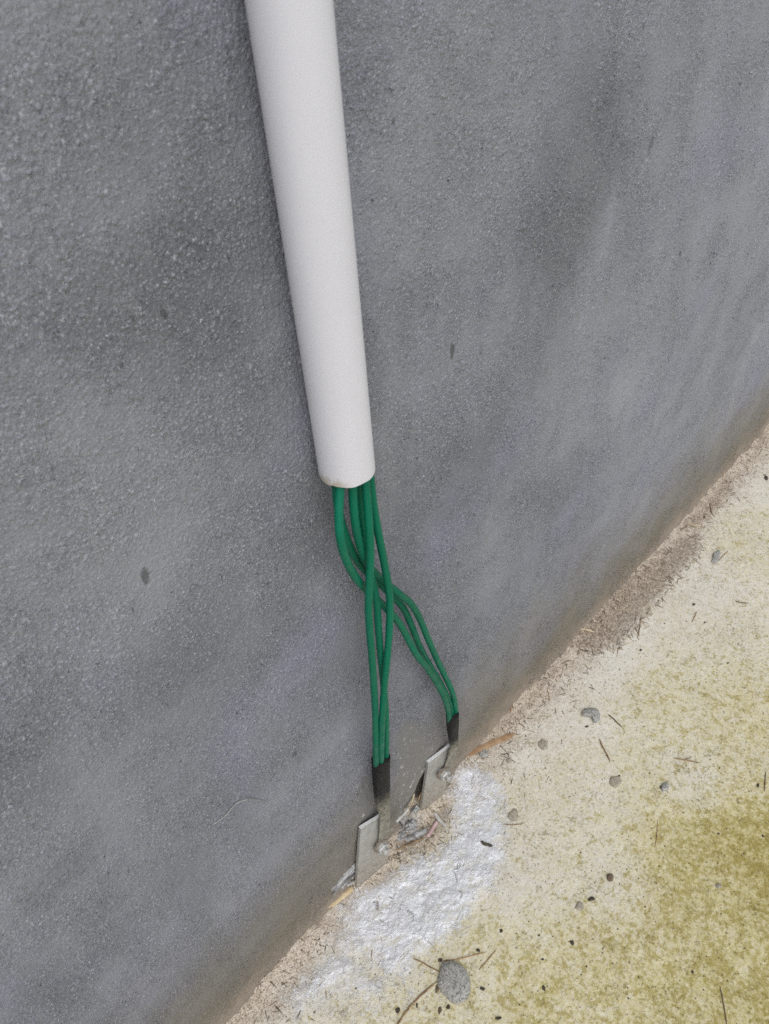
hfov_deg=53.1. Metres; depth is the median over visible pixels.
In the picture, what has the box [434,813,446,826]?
plastic stick
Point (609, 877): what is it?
crumb
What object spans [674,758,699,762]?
twig
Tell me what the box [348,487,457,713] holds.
ground cable
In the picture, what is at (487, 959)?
twig
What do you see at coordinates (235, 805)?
grass fibre
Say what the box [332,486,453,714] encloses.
ground cable
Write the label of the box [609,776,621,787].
stone
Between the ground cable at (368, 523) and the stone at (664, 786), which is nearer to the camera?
the ground cable at (368, 523)
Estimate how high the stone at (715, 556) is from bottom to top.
0.007 m
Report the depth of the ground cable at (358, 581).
0.76 m
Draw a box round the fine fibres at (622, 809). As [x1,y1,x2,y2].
[315,475,768,1021]
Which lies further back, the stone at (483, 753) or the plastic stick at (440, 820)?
the stone at (483, 753)
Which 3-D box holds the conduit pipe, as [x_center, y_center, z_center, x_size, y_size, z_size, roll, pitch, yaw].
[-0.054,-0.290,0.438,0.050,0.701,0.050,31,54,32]
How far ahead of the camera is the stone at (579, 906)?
1.18 m
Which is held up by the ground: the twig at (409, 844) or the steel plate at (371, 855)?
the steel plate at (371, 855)
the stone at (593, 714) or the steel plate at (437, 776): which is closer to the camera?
the steel plate at (437, 776)
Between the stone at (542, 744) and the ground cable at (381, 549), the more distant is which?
the stone at (542, 744)
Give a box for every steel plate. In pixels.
[355,814,388,888]
[420,744,450,810]
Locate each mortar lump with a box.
[333,862,355,888]
[397,830,406,841]
[404,818,417,832]
[405,828,427,841]
[410,805,419,813]
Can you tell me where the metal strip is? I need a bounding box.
[331,872,354,898]
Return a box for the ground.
[226,424,768,1023]
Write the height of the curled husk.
0.006 m
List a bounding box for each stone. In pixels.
[437,960,470,1003]
[479,749,487,757]
[507,808,518,821]
[538,740,547,749]
[575,901,583,910]
[581,708,599,722]
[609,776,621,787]
[661,782,668,791]
[711,550,720,562]
[715,883,721,888]
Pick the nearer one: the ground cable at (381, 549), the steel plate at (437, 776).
the ground cable at (381, 549)
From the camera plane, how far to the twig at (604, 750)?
1.36 m
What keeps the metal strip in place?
on the ground
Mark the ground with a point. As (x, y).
(466, 866)
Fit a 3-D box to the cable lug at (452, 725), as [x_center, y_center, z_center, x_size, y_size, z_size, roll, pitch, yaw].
[0.107,0.369,1.214,0.020,0.190,0.033,31,54,32]
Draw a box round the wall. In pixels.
[0,0,768,1023]
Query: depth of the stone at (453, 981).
1.10 m
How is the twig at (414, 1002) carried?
on the ground
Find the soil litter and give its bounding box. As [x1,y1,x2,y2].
[238,426,768,1023]
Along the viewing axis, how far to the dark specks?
1.22 m
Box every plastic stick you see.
[395,808,408,822]
[426,821,437,836]
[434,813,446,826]
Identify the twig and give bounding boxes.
[395,838,422,850]
[397,981,436,1023]
[413,958,439,971]
[442,952,485,960]
[479,950,495,969]
[599,739,609,760]
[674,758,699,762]
[720,987,726,1023]
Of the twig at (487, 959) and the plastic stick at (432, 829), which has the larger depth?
the plastic stick at (432, 829)
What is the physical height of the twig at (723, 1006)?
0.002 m
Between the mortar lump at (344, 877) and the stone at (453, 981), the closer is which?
the stone at (453, 981)
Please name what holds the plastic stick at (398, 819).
on the ground
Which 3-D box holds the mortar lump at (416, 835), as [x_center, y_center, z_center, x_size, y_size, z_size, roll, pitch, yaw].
[0.052,0.532,1.266,0.045,0.012,0.009,-18,45,-13]
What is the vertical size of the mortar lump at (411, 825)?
0.027 m
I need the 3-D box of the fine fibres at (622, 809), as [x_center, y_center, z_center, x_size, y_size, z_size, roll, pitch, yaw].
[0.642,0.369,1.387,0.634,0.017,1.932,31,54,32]
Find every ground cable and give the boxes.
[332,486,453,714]
[334,487,451,722]
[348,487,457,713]
[357,485,388,757]
[361,480,378,766]
[370,475,393,763]
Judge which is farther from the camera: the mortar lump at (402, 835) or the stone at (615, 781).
the stone at (615, 781)
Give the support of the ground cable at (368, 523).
hanging from the conduit pipe
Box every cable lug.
[371,754,389,841]
[444,712,458,770]
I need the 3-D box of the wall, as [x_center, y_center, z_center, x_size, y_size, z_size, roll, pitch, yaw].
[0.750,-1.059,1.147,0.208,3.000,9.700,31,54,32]
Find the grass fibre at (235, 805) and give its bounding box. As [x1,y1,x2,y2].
[213,799,261,824]
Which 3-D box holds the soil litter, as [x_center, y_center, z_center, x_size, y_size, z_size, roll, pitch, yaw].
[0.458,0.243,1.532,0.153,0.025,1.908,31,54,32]
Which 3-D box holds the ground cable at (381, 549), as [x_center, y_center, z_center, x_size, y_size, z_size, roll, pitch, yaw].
[-0.006,0.148,0.857,0.026,0.528,0.041,31,54,32]
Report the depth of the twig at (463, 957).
1.14 m
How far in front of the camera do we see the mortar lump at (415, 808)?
1.28 m
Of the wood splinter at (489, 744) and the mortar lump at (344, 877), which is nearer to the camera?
the mortar lump at (344, 877)
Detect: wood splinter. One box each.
[328,887,352,907]
[466,733,514,756]
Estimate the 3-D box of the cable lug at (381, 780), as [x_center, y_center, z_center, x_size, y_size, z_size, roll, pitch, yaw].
[-0.001,0.426,1.114,0.021,0.265,0.039,31,54,32]
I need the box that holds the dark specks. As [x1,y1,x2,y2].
[272,464,767,1023]
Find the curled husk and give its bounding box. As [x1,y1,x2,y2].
[481,840,492,846]
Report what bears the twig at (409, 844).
on the soil litter
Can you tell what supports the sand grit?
on the ground
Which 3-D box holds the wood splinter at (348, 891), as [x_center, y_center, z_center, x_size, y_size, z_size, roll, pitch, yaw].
[-0.069,0.601,1.198,0.048,0.009,0.010,-29,48,-23]
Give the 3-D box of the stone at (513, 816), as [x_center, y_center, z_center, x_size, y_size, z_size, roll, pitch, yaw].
[0.216,0.508,1.288,0.020,0.004,0.025,31,54,32]
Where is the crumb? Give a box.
[606,874,613,881]
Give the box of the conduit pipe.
[244,0,374,487]
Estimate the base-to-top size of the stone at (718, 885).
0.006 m
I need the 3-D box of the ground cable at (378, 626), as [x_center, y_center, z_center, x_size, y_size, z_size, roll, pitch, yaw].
[-0.010,0.152,0.868,0.018,0.531,0.018,31,54,32]
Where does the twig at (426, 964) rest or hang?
on the ground
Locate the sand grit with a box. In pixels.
[232,431,768,1023]

